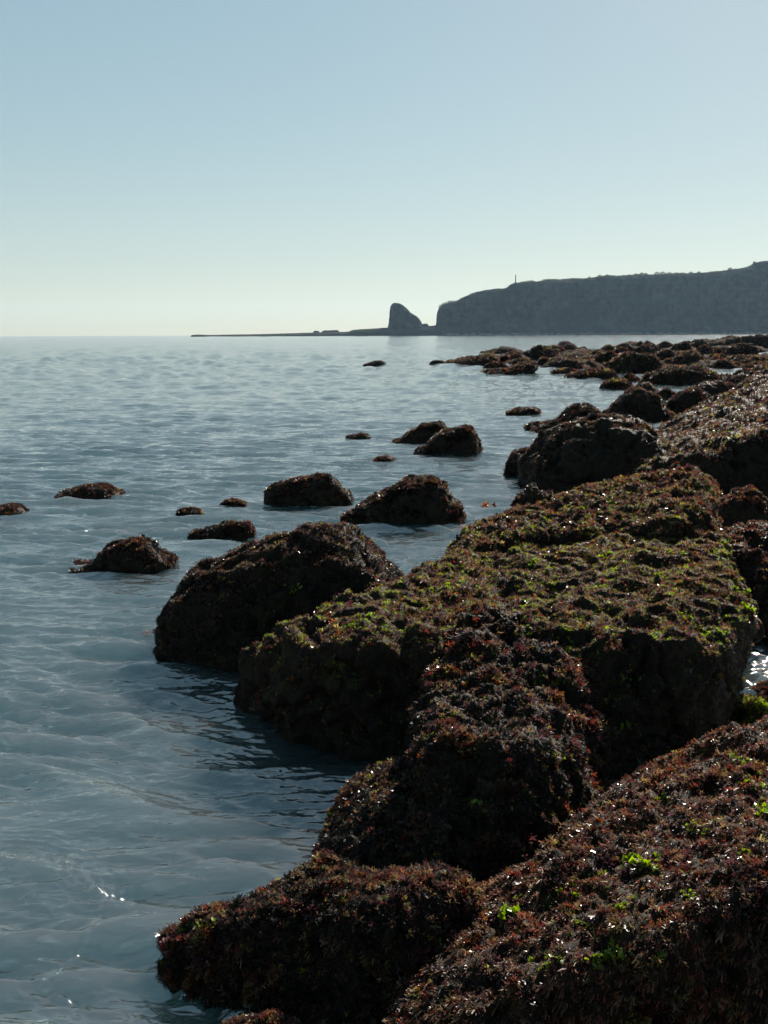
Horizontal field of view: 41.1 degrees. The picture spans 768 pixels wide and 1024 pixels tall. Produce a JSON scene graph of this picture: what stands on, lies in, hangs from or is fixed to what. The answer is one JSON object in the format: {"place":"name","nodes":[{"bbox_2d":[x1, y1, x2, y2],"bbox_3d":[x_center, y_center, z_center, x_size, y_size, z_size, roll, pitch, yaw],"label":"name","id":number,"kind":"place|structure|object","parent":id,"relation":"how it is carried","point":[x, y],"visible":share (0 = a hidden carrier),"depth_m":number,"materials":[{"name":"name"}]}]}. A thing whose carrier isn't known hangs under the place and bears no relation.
{"place":"outdoors","nodes":[
{"label":"outdoors","id":0,"kind":"place"},
{"bbox_2d":[0,334,767,1023],"bbox_3d":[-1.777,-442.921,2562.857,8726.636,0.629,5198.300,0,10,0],"label":"sea","id":1,"kind":"structure","parent":0,"point":[144,794],"depth_m":6.98,"materials":[{"name":"blue liquid"}]},
{"bbox_2d":[0,502,29,514],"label":"boulder","id":2,"kind":"object","parent":1,"relation":"on","point":[12,508],"visible":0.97,"depth_m":9.89,"materials":[{"name":"brown stone"}]},
{"bbox_2d":[54,482,126,499],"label":"boulder","id":3,"kind":"object","parent":1,"relation":"on","point":[98,490],"visible":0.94,"depth_m":10.87,"materials":[{"name":"brown stone"}]},
{"bbox_2d":[68,533,179,574],"bbox_3d":[-1.963,0.325,7.633,0.854,0.321,0.494,0,10,0],"label":"boulder","id":4,"kind":"object","parent":1,"relation":"on","point":[142,554],"visible":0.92,"depth_m":7.48,"materials":[{"name":"brown stone"}]},
{"bbox_2d":[176,506,203,515],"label":"boulder","id":5,"kind":"object","parent":1,"relation":"on","point":[185,511],"visible":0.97,"depth_m":9.82,"materials":[{"name":"brown stone"}]},
{"bbox_2d":[187,519,256,541],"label":"boulder","id":6,"kind":"object","parent":1,"relation":"on","point":[241,531],"visible":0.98,"depth_m":8.78,"materials":[{"name":"brown stone"}]},
{"bbox_2d":[219,497,247,506],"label":"boulder","id":7,"kind":"object","parent":1,"relation":"on","point":[234,502],"visible":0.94,"depth_m":10.28,"materials":[{"name":"brown stone"}]},
{"bbox_2d":[222,1008,303,1023],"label":"boulder","id":8,"kind":"object","parent":1,"relation":"in","point":[271,1016],"visible":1,"depth_m":2.41,"materials":[{"name":"brown stone"}]},
{"bbox_2d":[152,520,404,672],"bbox_3d":[-0.530,0.440,5.630,1.449,0.814,1.012,0,10,0],"label":"boulder","id":9,"kind":"object","parent":1,"relation":"on","point":[219,613],"visible":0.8,"depth_m":5.29,"materials":[{"name":"brown stone"}]},
{"bbox_2d":[263,472,353,506],"bbox_3d":[-0.771,-0.219,10.526,0.936,0.399,0.639,0,10,0],"label":"boulder","id":10,"kind":"object","parent":1,"relation":"on","point":[320,489],"visible":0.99,"depth_m":10.31,"materials":[{"name":"brown stone"}]},
{"bbox_2d":[154,847,488,1023],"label":"rock","id":11,"kind":"object","parent":1,"relation":"in","point":[322,936],"visible":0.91,"depth_m":2.61,"materials":[{"name":"brown stone"}]},
{"bbox_2d":[191,326,481,336],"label":"reef","id":12,"kind":"object","parent":1,"relation":"in","point":[428,331],"visible":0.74,"depth_m":1161.12,"materials":[{"name":"stone"}]},
{"bbox_2d":[322,330,338,331],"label":"reef rock","id":13,"kind":"object","parent":12,"relation":"on","point":[330,331],"visible":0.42,"depth_m":1177.38,"materials":[{"name":"stone"}]},
{"bbox_2d":[345,432,370,438],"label":"boulder","id":14,"kind":"object","parent":1,"relation":"on","point":[362,435],"visible":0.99,"depth_m":17.00,"materials":[{"name":"brown stone"}]},
{"bbox_2d":[363,360,385,366],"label":"boulder","id":15,"kind":"object","parent":1,"relation":"in","point":[376,363],"visible":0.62,"depth_m":56.28,"materials":[{"name":"black stone"}]},
{"bbox_2d":[311,755,451,870],"bbox_3d":[-0.030,1.059,3.501,0.554,0.364,0.801,0,10,0],"label":"rock ledge","id":16,"kind":"object","parent":1,"relation":"in","point":[379,817],"visible":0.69,"depth_m":3.33,"materials":[{"name":"brown stone"}]},
{"bbox_2d":[372,454,396,461],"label":"boulder","id":17,"kind":"object","parent":1,"relation":"on","point":[380,458],"visible":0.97,"depth_m":13.78,"materials":[{"name":"brown stone"}]},
{"bbox_2d":[340,474,466,524],"bbox_3d":[0.176,-0.077,9.481,1.198,0.553,0.706,0,10,0],"label":"boulder","id":18,"kind":"object","parent":1,"relation":"on","point":[422,499],"visible":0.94,"depth_m":9.24,"materials":[{"name":"brown stone"}]},
{"bbox_2d":[388,303,421,328],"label":"sea stack","id":19,"kind":"object","parent":1,"relation":"in","point":[401,316],"visible":0.74,"depth_m":1166.13,"materials":[{"name":"stone"}]},
{"bbox_2d":[391,420,447,443],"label":"boulder","id":20,"kind":"object","parent":1,"relation":"on","point":[423,432],"visible":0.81,"depth_m":16.03,"materials":[{"name":"brown stone"}]},
{"bbox_2d":[429,360,443,364],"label":"boulder","id":21,"kind":"object","parent":1,"relation":"in","point":[435,362],"visible":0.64,"depth_m":60.09,"materials":[{"name":"black stone"}]},
{"bbox_2d":[413,424,483,455],"bbox_3d":[0.927,-1.023,14.790,1.044,0.517,0.656,0,10,0],"label":"boulder","id":22,"kind":"object","parent":1,"relation":"on","point":[463,440],"visible":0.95,"depth_m":14.55,"materials":[{"name":"brown stone"}]},
{"bbox_2d":[443,352,499,365],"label":"field boulder","id":23,"kind":"object","parent":1,"relation":"in","point":[482,359],"visible":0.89,"depth_m":56.99,"materials":[{"name":"brown stone"}]},
{"bbox_2d":[483,360,507,367],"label":"field boulder","id":24,"kind":"object","parent":1,"relation":"in","point":[495,364],"visible":0.84,"depth_m":51.19,"materials":[{"name":"brown stone"}]},
{"bbox_2d":[233,526,764,761],"bbox_3d":[0.893,0.572,5.509,2.222,0.816,3.541,5,11,28],"label":"rock platform","id":25,"kind":"object","parent":1,"relation":"in","point":[659,636],"visible":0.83,"depth_m":4.34,"materials":[{"name":"stone"}]},
{"bbox_2d":[500,355,508,361],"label":"field boulder","id":26,"kind":"object","parent":1,"relation":"on","point":[504,358],"visible":0.7,"depth_m":60.79,"materials":[{"name":"brown stone"}]},
{"bbox_2d":[487,346,523,353],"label":"field stone","id":27,"kind":"object","parent":1,"relation":"in","point":[502,349],"visible":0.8,"depth_m":86.68,"materials":[{"name":"stone"}]},
{"bbox_2d":[480,360,537,374],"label":"field boulder","id":28,"kind":"object","parent":1,"relation":"in","point":[528,367],"visible":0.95,"depth_m":43.94,"materials":[{"name":"brown stone"}]},
{"bbox_2d":[504,359,520,364],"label":"field stone","id":29,"kind":"object","parent":1,"relation":"in","point":[510,361],"visible":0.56,"depth_m":57.66,"materials":[{"name":"brown stone"}]},
{"bbox_2d":[503,447,527,476],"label":"boulder","id":30,"kind":"object","parent":1,"relation":"on","point":[511,467],"visible":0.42,"depth_m":12.31,"materials":[{"name":"brown stone"}]},
{"bbox_2d":[508,353,522,360],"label":"field boulder","id":31,"kind":"object","parent":1,"relation":"on","point":[514,356],"visible":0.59,"depth_m":59.41,"materials":[{"name":"brown stone"}]},
{"bbox_2d":[499,353,536,360],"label":"field stone","id":32,"kind":"object","parent":1,"relation":"in","point":[526,357],"visible":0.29,"depth_m":66.11,"materials":[{"name":"grey stone"}]},
{"bbox_2d":[512,357,529,361],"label":"field stone","id":33,"kind":"object","parent":1,"relation":"in","point":[522,359],"visible":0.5,"depth_m":57.78,"materials":[{"name":"brown stone"}]},
{"bbox_2d":[505,406,541,415],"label":"boulder","id":34,"kind":"object","parent":1,"relation":"on","point":[519,411],"visible":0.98,"depth_m":21.83,"materials":[{"name":"brown stone"}]},
{"bbox_2d":[510,482,553,507],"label":"boulder","id":35,"kind":"object","parent":1,"relation":"in","point":[531,493],"visible":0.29,"depth_m":8.77,"materials":[{"name":"stone"}]},
{"bbox_2d":[522,344,558,360],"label":"field boulder","id":36,"kind":"object","parent":1,"relation":"in","point":[538,351],"visible":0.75,"depth_m":66.48,"materials":[{"name":"brown stone"}]},
{"bbox_2d":[537,356,549,365],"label":"field boulder","id":37,"kind":"object","parent":1,"relation":"on","point":[542,361],"visible":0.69,"depth_m":55.61,"materials":[{"name":"brown stone"}]},
{"bbox_2d":[403,599,690,882],"bbox_3d":[0.627,0.831,3.947,1.122,0.707,1.948,2,10,15],"label":"rock buttress","id":38,"kind":"object","parent":1,"relation":"in","point":[515,751],"visible":0.7,"depth_m":3.54,"materials":[{"name":"brown stone"}]},
{"bbox_2d":[548,345,563,349],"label":"field stone","id":39,"kind":"object","parent":1,"relation":"in","point":[559,347],"visible":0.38,"depth_m":84.78,"materials":[{"name":"brown stone"}]},
{"bbox_2d":[524,401,601,431],"bbox_3d":[3.282,-1.687,18.467,1.528,0.630,0.897,0,10,0],"label":"boulder","id":40,"kind":"object","parent":1,"relation":"on","point":[573,411],"visible":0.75,"depth_m":18.28,"materials":[{"name":"brown stone"}]},
{"bbox_2d":[550,367,577,373],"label":"field boulder","id":41,"kind":"object","parent":1,"relation":"on","point":[567,370],"visible":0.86,"depth_m":44.72,"materials":[{"name":"brown stone"}]},
{"bbox_2d":[540,355,590,368],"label":"field stone","id":42,"kind":"object","parent":1,"relation":"in","point":[561,361],"visible":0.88,"depth_m":49.69,"materials":[{"name":"brown stone"}]},
{"bbox_2d":[557,340,576,345],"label":"field stone","id":43,"kind":"object","parent":1,"relation":"on","point":[561,343],"visible":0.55,"depth_m":127.44,"materials":[{"name":"stone"}]},
{"bbox_2d":[563,343,578,349],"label":"field stone","id":44,"kind":"object","parent":1,"relation":"in","point":[569,346],"visible":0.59,"depth_m":101.90,"materials":[{"name":"brown stone"}]},
{"bbox_2d":[558,350,590,356],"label":"field stone","id":45,"kind":"object","parent":1,"relation":"in","point":[575,353],"visible":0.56,"depth_m":67.55,"materials":[{"name":"stone"}]},
{"bbox_2d":[382,714,767,1023],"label":"sloping rock","id":46,"kind":"object","parent":1,"relation":"in","point":[640,896],"visible":0.94,"depth_m":2.42,"materials":[{"name":"brown stone"}]},
{"bbox_2d":[574,348,594,351],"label":"field stone","id":47,"kind":"object","parent":1,"relation":"in","point":[583,349],"visible":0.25,"depth_m":79.94,"materials":[{"name":"brown stone"}]},
{"bbox_2d":[447,463,722,555],"bbox_3d":[1.436,0.155,6.938,1.643,0.951,2.390,3,10,17],"label":"rock block","id":48,"kind":"object","parent":1,"relation":"in","point":[672,504],"visible":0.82,"depth_m":6.38,"materials":[{"name":"rock"},{"name":"seaweed"}]},
{"bbox_2d":[576,354,595,358],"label":"field stone","id":49,"kind":"object","parent":1,"relation":"in","point":[590,356],"visible":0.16,"depth_m":60.53,"materials":[{"name":"brown stone"}]},
{"bbox_2d":[564,366,618,378],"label":"field boulder","id":50,"kind":"object","parent":1,"relation":"on","point":[602,372],"visible":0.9,"depth_m":39.49,"materials":[{"name":"brown stone"}]},
{"bbox_2d":[580,357,603,367],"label":"field stone","id":51,"kind":"object","parent":1,"relation":"in","point":[592,363],"visible":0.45,"depth_m":50.52,"materials":[{"name":"stone"}]},
{"bbox_2d":[517,412,668,495],"bbox_3d":[2.381,-0.623,11.545,1.779,1.018,1.680,0,10,0],"label":"boulder","id":52,"kind":"object","parent":1,"relation":"in","point":[566,456],"visible":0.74,"depth_m":10.98,"materials":[{"name":"brown stone"}]},
{"bbox_2d":[587,349,602,354],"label":"field stone","id":53,"kind":"object","parent":1,"relation":"in","point":[595,351],"visible":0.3,"depth_m":71.61,"materials":[{"name":"stone"}]},
{"bbox_2d":[593,350,616,362],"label":"field boulder","id":54,"kind":"object","parent":1,"relation":"on","point":[601,357],"visible":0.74,"depth_m":54.09,"materials":[{"name":"brown stone"}]},
{"bbox_2d":[443,332,767,335],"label":"cliff foot boulders","id":55,"kind":"object","parent":1,"relation":"in","point":[591,333],"visible":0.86,"depth_m":1141.53,"materials":[{"name":"grey stone"}]},
{"bbox_2d":[600,344,614,350],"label":"field boulder","id":56,"kind":"object","parent":1,"relation":"in","point":[607,347],"visible":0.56,"depth_m":88.97,"materials":[{"name":"brown stone"}]},
{"bbox_2d":[599,377,633,389],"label":"field boulder","id":57,"kind":"object","parent":1,"relation":"on","point":[618,383],"visible":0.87,"depth_m":31.33,"materials":[{"name":"brown stone"}]},
{"bbox_2d":[613,346,628,352],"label":"field stone","id":58,"kind":"object","parent":1,"relation":"on","point":[620,349],"visible":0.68,"depth_m":87.05,"materials":[{"name":"brown stone"}]},
{"bbox_2d":[616,343,627,348],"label":"field stone","id":59,"kind":"object","parent":1,"relation":"in","point":[622,344],"visible":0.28,"depth_m":89.75,"materials":[{"name":"brown stone"}]},
{"bbox_2d":[614,343,638,351],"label":"field stone","id":60,"kind":"object","parent":1,"relation":"in","point":[630,347],"visible":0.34,"depth_m":96.49,"materials":[{"name":"brown stone"}]},
{"bbox_2d":[621,372,639,381],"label":"field boulder","id":61,"kind":"object","parent":1,"relation":"in","point":[630,376],"visible":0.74,"depth_m":36.49,"materials":[{"name":"brown stone"}]},
{"bbox_2d":[606,351,666,373],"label":"field boulder","id":62,"kind":"object","parent":1,"relation":"in","point":[632,362],"visible":0.84,"depth_m":44.32,"materials":[{"name":"brown stone"}]},
{"bbox_2d":[602,386,675,421],"bbox_3d":[5.083,-2.089,20.297,1.571,0.812,1.066,0,10,0],"label":"boulder","id":63,"kind":"object","parent":1,"relation":"in","point":[641,403],"visible":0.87,"depth_m":19.93,"materials":[{"name":"brown stone"}]},
{"bbox_2d":[624,381,657,392],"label":"boulder","id":64,"kind":"object","parent":1,"relation":"on","point":[647,385],"visible":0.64,"depth_m":29.04,"materials":[{"name":"brown stone"}]},
{"bbox_2d":[632,344,657,353],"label":"field stone","id":65,"kind":"object","parent":1,"relation":"in","point":[644,348],"visible":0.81,"depth_m":84.99,"materials":[{"name":"brown stone"}]},
{"bbox_2d":[642,342,660,350],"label":"field boulder","id":66,"kind":"object","parent":1,"relation":"on","point":[656,347],"visible":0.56,"depth_m":94.24,"materials":[{"name":"brown stone"}]},
{"bbox_2d":[658,341,672,348],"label":"field boulder","id":67,"kind":"object","parent":1,"relation":"in","point":[665,344],"visible":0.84,"depth_m":113.53,"materials":[{"name":"brown stone"}]},
{"bbox_2d":[656,387,675,398],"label":"boulder","id":68,"kind":"object","parent":1,"relation":"in","point":[666,393],"visible":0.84,"depth_m":26.87,"materials":[{"name":"brown stone"}]},
{"bbox_2d":[656,349,675,359],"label":"field boulder","id":69,"kind":"object","parent":1,"relation":"in","point":[665,354],"visible":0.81,"depth_m":66.68,"materials":[{"name":"brown stone"}]},
{"bbox_2d":[662,358,670,363],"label":"field boulder","id":70,"kind":"object","parent":1,"relation":"on","point":[667,360],"visible":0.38,"depth_m":54.78,"materials":[{"name":"brown stone"}]},
{"bbox_2d":[638,362,720,385],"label":"field boulder","id":71,"kind":"object","parent":1,"relation":"on","point":[677,374],"visible":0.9,"depth_m":34.09,"materials":[{"name":"stone"}]},
{"bbox_2d":[670,341,691,350],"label":"field boulder","id":72,"kind":"object","parent":1,"relation":"in","point":[683,345],"visible":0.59,"depth_m":77.78,"materials":[{"name":"brown stone"}]},
{"bbox_2d":[663,386,710,414],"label":"boulder","id":73,"kind":"object","parent":1,"relation":"in","point":[678,402],"visible":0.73,"depth_m":20.94,"materials":[{"name":"brown stone"}]},
{"bbox_2d":[669,349,706,365],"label":"field boulder","id":74,"kind":"object","parent":1,"relation":"on","point":[687,357],"visible":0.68,"depth_m":53.58,"materials":[{"name":"brown stone"}]},
{"bbox_2d":[617,367,767,496],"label":"rock slope","id":75,"kind":"structure","parent":1,"relation":"in","point":[721,438],"depth_m":10.81,"materials":[{"name":"rock"},{"name":"seaweed"}]},
{"bbox_2d":[696,344,713,354],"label":"field boulder","id":76,"kind":"object","parent":1,"relation":"on","point":[705,349],"visible":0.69,"depth_m":75.34,"materials":[{"name":"brown stone"}]},
{"bbox_2d":[685,379,734,395],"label":"boulder","id":77,"kind":"object","parent":1,"relation":"on","point":[714,387],"visible":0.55,"depth_m":25.91,"materials":[{"name":"brown stone"}]},
{"bbox_2d":[690,335,742,347],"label":"field boulder","id":78,"kind":"object","parent":1,"relation":"in","point":[725,340],"visible":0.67,"depth_m":103.68,"materials":[{"name":"brown stone"}]},
{"bbox_2d":[688,358,744,366],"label":"field stone","id":79,"kind":"object","parent":1,"relation":"in","point":[706,362],"visible":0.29,"depth_m":52.39,"materials":[{"name":"brown stone"}]},
{"bbox_2d":[708,353,726,357],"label":"field boulder","id":80,"kind":"object","parent":1,"relation":"on","point":[722,355],"visible":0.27,"depth_m":56.81,"materials":[{"name":"brown stone"}]},
{"bbox_2d":[707,354,730,360],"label":"field stone","id":81,"kind":"object","parent":1,"relation":"on","point":[714,357],"visible":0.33,"depth_m":55.45,"materials":[{"name":"brown stone"}]},
{"bbox_2d":[713,348,724,353],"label":"field boulder","id":82,"kind":"object","parent":1,"relation":"on","point":[717,350],"visible":0.73,"depth_m":81.85,"materials":[{"name":"brown stone"}]},
{"bbox_2d":[711,345,728,350],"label":"field stone","id":83,"kind":"object","parent":1,"relation":"in","point":[724,347],"visible":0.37,"depth_m":94.27,"materials":[{"name":"brown stone"}]},
{"bbox_2d":[712,373,734,380],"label":"field stone","id":84,"kind":"object","parent":1,"relation":"in","point":[723,377],"visible":0.11,"depth_m":34.10,"materials":[{"name":"brown stone"}]},
{"bbox_2d":[708,358,740,368],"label":"field stone","id":85,"kind":"object","parent":1,"relation":"in","point":[723,363],"visible":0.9,"depth_m":49.11,"materials":[{"name":"brown stone"}]},
{"bbox_2d":[723,369,754,383],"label":"boulder","id":86,"kind":"object","parent":1,"relation":"on","point":[741,376],"visible":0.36,"depth_m":30.96,"materials":[{"name":"brown stone"}]},
{"bbox_2d":[723,343,759,355],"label":"field boulder","id":87,"kind":"object","parent":1,"relation":"in","point":[741,348],"visible":0.85,"depth_m":74.83,"materials":[{"name":"stone"}]},
{"bbox_2d":[717,484,767,528],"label":"boulder","id":88,"kind":"object","parent":1,"relation":"on","point":[744,504],"visible":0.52,"depth_m":8.12,"materials":[{"name":"brown stone"}]},
{"bbox_2d":[721,519,767,643],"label":"boulder","id":89,"kind":"object","parent":1,"relation":"in","point":[749,548],"visible":0.46,"depth_m":6.00,"materials":[{"name":"brown stone"}]},
{"bbox_2d":[726,354,767,360],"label":"field boulder","id":90,"kind":"object","parent":1,"relation":"on","point":[738,357],"visible":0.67,"depth_m":55.45,"materials":[{"name":"brown stone"}]},
{"bbox_2d":[728,692,767,726],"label":"boulder","id":91,"kind":"object","parent":1,"relation":"in","point":[750,708],"visible":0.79,"depth_m":4.47,"materials":[{"name":"green plant"}]},
{"bbox_2d":[741,335,755,345],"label":"field boulder","id":92,"kind":"object","parent":1,"relation":"on","point":[749,339],"visible":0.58,"depth_m":113.53,"materials":[{"name":"brown stone"}]},
{"bbox_2d":[738,357,758,363],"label":"field stone","id":93,"kind":"object","parent":1,"relation":"in","point":[747,360],"visible":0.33,"depth_m":52.19,"materials":[{"name":"brown stone"}]},
{"bbox_2d":[732,363,767,374],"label":"field stone","id":94,"kind":"object","parent":1,"relation":"in","point":[754,367],"visible":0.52,"depth_m":39.21,"materials":[{"name":"stone"}]},
{"bbox_2d":[740,360,766,368],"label":"field boulder","id":95,"kind":"object","parent":1,"relation":"on","point":[751,363],"visible":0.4,"depth_m":47.18,"materials":[{"name":"brown stone"}]},
{"bbox_2d":[746,680,767,701],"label":"boulder","id":96,"kind":"object","parent":1,"relation":"on","point":[760,687],"visible":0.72,"depth_m":4.83,"materials":[{"name":"brown stone"}]},
{"bbox_2d":[752,334,767,348],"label":"field boulder","id":97,"kind":"object","parent":1,"relation":"in","point":[761,340],"visible":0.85,"depth_m":113.37,"materials":[{"name":"brown stone"}]},
{"bbox_2d":[756,345,767,351],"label":"field stone","id":98,"kind":"object","parent":1,"relation":"in","point":[761,349],"visible":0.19,"depth_m":87.44,"materials":[{"name":"brown stone"}]},
{"bbox_2d":[0,0,767,335],"label":"sky","id":99,"kind":"structure","parent":0,"point":[168,167],"materials":[{"name":"blue"}]},
{"bbox_2d":[480,499,495,507],"bbox_3d":[1.028,-0.082,10.283,0.170,0.078,0.166,-7,12,-35],"label":"floating seaweed","id":100,"kind":"object","parent":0,"point":[487,504],"visible":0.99,"depth_m":10.25,"materials":[{"name":"brown plant"}]},
{"bbox_2d":[436,261,767,335],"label":"cliff","id":101,"kind":"structure","parent":0,"point":[732,301],"depth_m":1163.34,"materials":[{"name":"stone"}]},
{"bbox_2d":[438,262,756,307],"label":"scrub","id":102,"kind":"object","parent":101,"relation":"on","point":[607,275],"visible":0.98,"depth_m":1174.96,"materials":[{"name":"green plant"}]}
]}

